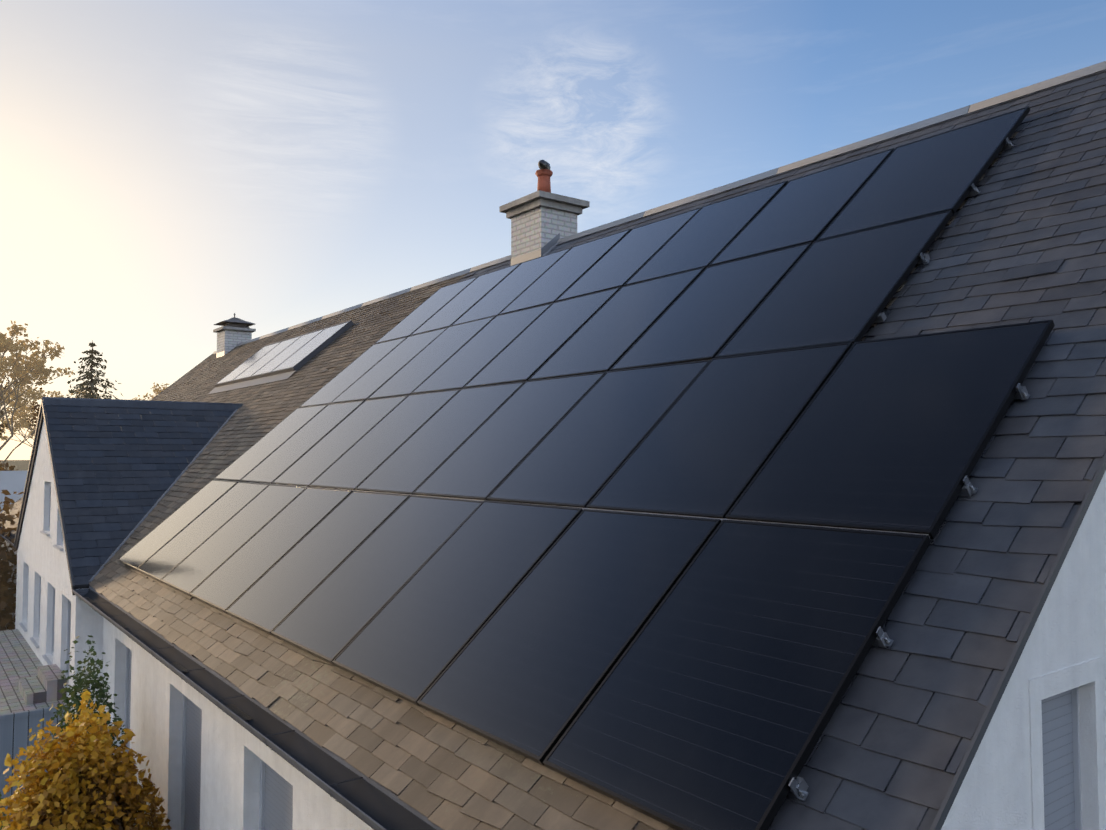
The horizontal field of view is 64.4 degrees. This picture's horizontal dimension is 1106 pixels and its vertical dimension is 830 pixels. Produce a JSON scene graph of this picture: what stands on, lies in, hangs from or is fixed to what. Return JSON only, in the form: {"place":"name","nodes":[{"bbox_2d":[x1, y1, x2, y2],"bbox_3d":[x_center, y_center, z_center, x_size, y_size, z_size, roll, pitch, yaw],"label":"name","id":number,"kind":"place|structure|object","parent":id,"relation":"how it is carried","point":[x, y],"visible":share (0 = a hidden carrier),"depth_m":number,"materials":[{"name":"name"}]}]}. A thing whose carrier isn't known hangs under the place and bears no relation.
{"place":"outdoors","nodes":[
{"label":"outdoors","id":0,"kind":"place"},
{"bbox_2d":[0,471,27,511],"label":"neighbour building","id":1,"kind":"structure","parent":0,"point":[11,482],"depth_m":31.50,"materials":[{"name":"blue"}]},
{"bbox_2d":[0,460,29,470],"bbox_3d":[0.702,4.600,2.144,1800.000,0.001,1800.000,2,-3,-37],"label":"ground","id":2,"kind":"structure","parent":0,"point":[21,465],"depth_m":415.44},
{"bbox_2d":[0,792,9,829],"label":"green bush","id":3,"kind":"object","parent":2,"relation":"on","point":[3,815],"visible":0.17,"depth_m":7.66,"materials":[{"name":"green plant"}]},
{"bbox_2d":[0,460,18,470],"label":"hedge","id":4,"kind":"object","parent":2,"relation":"on","point":[6,466],"depth_m":46.94,"materials":[{"name":"green plant"}]},
{"bbox_2d":[0,490,23,630],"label":"hedge","id":5,"kind":"object","parent":2,"relation":"on","point":[7,598],"visible":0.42,"depth_m":18.43,"materials":[{"name":"brown plant"}]},
{"bbox_2d":[0,378,41,466],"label":"tree","id":6,"kind":"object","parent":2,"relation":"on","point":[33,419],"visible":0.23,"depth_m":79.69,"materials":[{"name":"brown plant"}]},
{"bbox_2d":[0,378,49,417],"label":"gold tree","id":7,"kind":"object","parent":2,"relation":"on","point":[21,404],"visible":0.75,"depth_m":67.04,"materials":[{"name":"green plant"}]},
{"bbox_2d":[0,706,70,828],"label":"terrace fence","id":8,"kind":"object","parent":2,"relation":"on","point":[15,727],"visible":0.3,"depth_m":10.53,"materials":[{"name":"grey wood"}]},
{"bbox_2d":[0,321,74,449],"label":"gold tree","id":9,"kind":"object","parent":2,"relation":"on","point":[33,367],"visible":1,"depth_m":51.20,"materials":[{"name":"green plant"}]},
{"bbox_2d":[0,385,96,446],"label":"tree","id":10,"kind":"object","parent":2,"relation":"on","point":[22,423],"visible":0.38,"depth_m":94.37,"materials":[{"name":"brown plant"}]},
{"bbox_2d":[0,689,171,829],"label":"autumn shrub","id":11,"kind":"object","parent":2,"relation":"on","point":[81,784],"visible":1,"depth_m":7.25,"materials":[{"name":"yellow plant"}]},
{"bbox_2d":[50,635,127,776],"bbox_3d":[-4.587,3.534,8.603,0.701,2.738,1.184,2,-3,-37],"label":"green bush","id":12,"kind":"object","parent":2,"relation":"on","point":[78,686],"visible":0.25,"depth_m":8.52,"materials":[{"name":"green plant"}]},
{"bbox_2d":[61,341,122,398],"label":"conifer","id":13,"kind":"object","parent":2,"relation":"on","point":[88,375],"visible":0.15,"depth_m":61.97,"materials":[{"name":"green plant"}]},
{"bbox_2d":[132,383,168,399],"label":"tree","id":14,"kind":"object","parent":2,"relation":"on","point":[155,390],"visible":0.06,"depth_m":92.71,"materials":[{"name":"brown plant"}]},
{"bbox_2d":[1,540,372,829],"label":"facade wall","id":15,"kind":"structure","parent":2,"relation":"on","point":[233,752],"depth_m":7.34,"materials":[{"name":"paint"}]},
{"bbox_2d":[124,647,131,771],"bbox_3d":[-4.836,3.670,9.978,0.210,2.130,0.960,2,-3,-37],"label":"facade window","id":16,"kind":"structure","parent":15,"relation":"attached to","point":[128,686],"depth_m":10.34,"materials":[{"name":"grey glass"}]},
{"bbox_2d":[181,694,201,829],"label":"facade window","id":17,"kind":"structure","parent":15,"relation":"attached to","point":[191,766],"depth_m":8.13,"materials":[{"name":"grey"}]},
{"bbox_2d":[259,759,292,829],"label":"facade window","id":18,"kind":"structure","parent":15,"relation":"attached to","point":[276,803],"depth_m":6.37,"materials":[{"name":"grey"}]},
{"bbox_2d":[90,173,1098,795],"bbox_3d":[-2.378,0.112,15.192,10.451,4.635,24.228,2,-3,-37],"label":"roof structure","id":19,"kind":"object","parent":15,"relation":"on","point":[994,669],"depth_m":4.17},
{"bbox_2d":[0,527,442,829],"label":"gutter","id":20,"kind":"object","parent":19,"relation":"attached to","point":[373,804],"visible":0.83,"depth_m":5.27,"materials":[{"name":"metal"}]},
{"bbox_2d":[213,313,255,357],"bbox_3d":[-8.556,-1.777,23.558,0.880,1.930,0.880,2,-3,-37],"label":"chimney","id":21,"kind":"object","parent":19,"relation":"on","point":[233,332],"visible":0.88,"depth_m":23.29,"materials":[{"name":"brick"}]},
{"bbox_2d":[208,320,353,393],"bbox_3d":[-5.462,-1.062,17.181,1.620,0.094,4.800,-46,24,-29],"label":"skylight","id":22,"kind":"object","parent":19,"relation":"on","point":[282,360],"visible":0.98,"depth_m":16.63,"materials":[{"name":"white glass"}]},
{"bbox_2d":[499,160,589,266],"bbox_3d":[-0.224,-2.459,12.202,1.104,2.259,0.960,2,-3,-37],"label":"chimney","id":23,"kind":"object","parent":19,"relation":"on","point":[543,218],"visible":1,"depth_m":12.02,"materials":[{"name":"brick"}]},
{"bbox_2d":[214,140,1027,791],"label":"panel rails","id":24,"kind":"object","parent":19,"relation":"on","point":[804,786],"visible":0.04,"depth_m":4.19,"materials":[{"name":"grey metal"}]},
{"bbox_2d":[118,106,1054,829],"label":"solar panels","id":25,"kind":"object","parent":24,"relation":"on","point":[676,670],"visible":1,"depth_m":5.33,"materials":[{"name":"black glass"}]},
{"bbox_2d":[788,137,1029,800],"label":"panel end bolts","id":26,"kind":"object","parent":24,"relation":"attached to","point":[799,794],"visible":0.92,"depth_m":3.63,"materials":[{"name":"silver metal"}]},
{"bbox_2d":[213,61,1105,353],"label":"ridge cap","id":27,"kind":"object","parent":19,"relation":"on","point":[1091,69],"visible":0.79,"depth_m":8.73,"materials":[{"name":"metal"}]},
{"bbox_2d":[941,471,1105,829],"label":"gable wall","id":28,"kind":"structure","parent":2,"relation":"on","point":[994,791],"depth_m":3.10,"materials":[{"name":"white paint"}]},
{"bbox_2d":[1041,687,1081,829],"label":"window shutter","id":29,"kind":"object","parent":28,"relation":"attached to","point":[1061,762],"depth_m":3.29,"materials":[{"name":"grey"}]},
{"bbox_2d":[1028,656,1105,829],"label":"window frame","id":30,"kind":"object","parent":28,"relation":"attached to","point":[1045,686],"visible":1,"depth_m":3.14,"materials":[{"name":"white paint"}]},
{"bbox_2d":[15,420,75,709],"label":"wing gable wall","id":31,"kind":"structure","parent":0,"point":[38,553],"depth_m":13.30,"materials":[{"name":"white paint"}]},
{"bbox_2d":[19,566,28,631],"bbox_3d":[-8.931,3.070,14.940,0.160,1.080,0.820,2,-3,-37],"label":"wing window","id":32,"kind":"structure","parent":31,"relation":"in","point":[23,627],"depth_m":15.21,"materials":[{"name":"grey glass"}]},
{"bbox_2d":[30,575,40,647],"bbox_3d":[-8.004,3.014,13.698,0.160,1.080,0.820,2,-3,-37],"label":"wing window","id":33,"kind":"structure","parent":31,"relation":"attached to","point":[34,642],"depth_m":13.97,"materials":[{"name":"grey glass"}]},
{"bbox_2d":[40,482,50,535],"bbox_3d":[-7.496,1.384,13.091,0.160,0.780,0.760,2,-3,-37],"label":"wing window","id":34,"kind":"structure","parent":31,"relation":"in","point":[45,533],"depth_m":13.34,"materials":[{"name":"grey"}]},
{"bbox_2d":[42,587,54,664],"bbox_3d":[-7.107,2.959,12.497,0.160,1.080,0.820,2,-3,-37],"label":"wing window","id":35,"kind":"structure","parent":31,"relation":"attached to","point":[47,660],"depth_m":12.78,"materials":[{"name":"grey glass"}]},
{"bbox_2d":[53,535,62,550],"bbox_3d":[-6.689,1.560,11.999,0.160,0.530,0.660,2,-3,-37],"label":"wing window","id":36,"kind":"structure","parent":31,"relation":"in","point":[57,547],"depth_m":12.00,"materials":[{"name":"grey"}]},
{"bbox_2d":[63,599,70,687],"bbox_3d":[-6.270,2.908,11.376,0.160,1.080,0.820,2,-3,-37],"label":"wing window","id":37,"kind":"structure","parent":31,"relation":"attached to","point":[68,634],"depth_m":11.67,"materials":[{"name":"grey glass"}]},
{"bbox_2d":[73,588,102,718],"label":"wing side walls","id":38,"kind":"structure","parent":0,"point":[89,620],"depth_m":10.85,"materials":[{"name":"white paint"}]},
{"bbox_2d":[42,397,242,409],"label":"roof ridge","id":39,"kind":"structure","parent":0,"point":[131,403],"depth_m":14.26,"materials":[{"name":"black tile"}]},
{"bbox_2d":[89,409,237,580],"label":"roof valley","id":40,"kind":"structure","parent":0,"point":[142,520],"depth_m":12.52,"materials":[{"name":"grey metal"}]},
{"bbox_2d":[16,409,43,549],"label":"roof edge trim","id":41,"kind":"structure","parent":40,"relation":"attached to","point":[30,475],"depth_m":14.63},
{"bbox_2d":[43,406,107,594],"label":"roof edge trim","id":42,"kind":"structure","parent":40,"relation":"attached to","point":[80,586],"depth_m":10.85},
{"bbox_2d":[14,399,73,589],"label":"roof edge trim","id":43,"kind":"structure","parent":42,"relation":"attached to","point":[42,405],"depth_m":12.68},
{"bbox_2d":[45,405,234,584],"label":"wing roof tiles","id":44,"kind":"object","parent":42,"relation":"on","point":[115,489],"visible":0.56,"depth_m":12.91,"materials":[{"name":"tile"}]},
{"bbox_2d":[0,132,1017,829],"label":"roof tiles","id":45,"kind":"object","parent":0,"point":[438,770],"visible":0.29,"depth_m":5.58,"materials":[{"name":"grey tile"}]},
{"bbox_2d":[0,0,1105,459],"label":"sky","id":46,"kind":"structure","parent":0,"point":[170,170],"materials":[{"name":"blue"}]},
{"bbox_2d":[458,69,1105,829],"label":"verge roof tiles","id":47,"kind":"object","parent":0,"point":[1022,237],"visible":0.42,"depth_m":3.64,"materials":[{"name":"grey tile"}]},
{"bbox_3d":[-10.302,4.343,11.347,6.339,1.350,5.920,2,-3,-37],"label":"terrace base","id":48,"kind":"object","parent":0,"visible":0},
{"bbox_2d":[0,629,66,713],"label":"wooden deck","id":49,"kind":"structure","parent":48,"relation":"on","point":[19,658],"depth_m":12.69,"materials":[{"name":"grey wood"}]},
{"bbox_2d":[18,664,65,704],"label":"terrace steps","id":50,"kind":"structure","parent":49,"relation":"on","point":[46,683],"depth_m":11.15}
]}

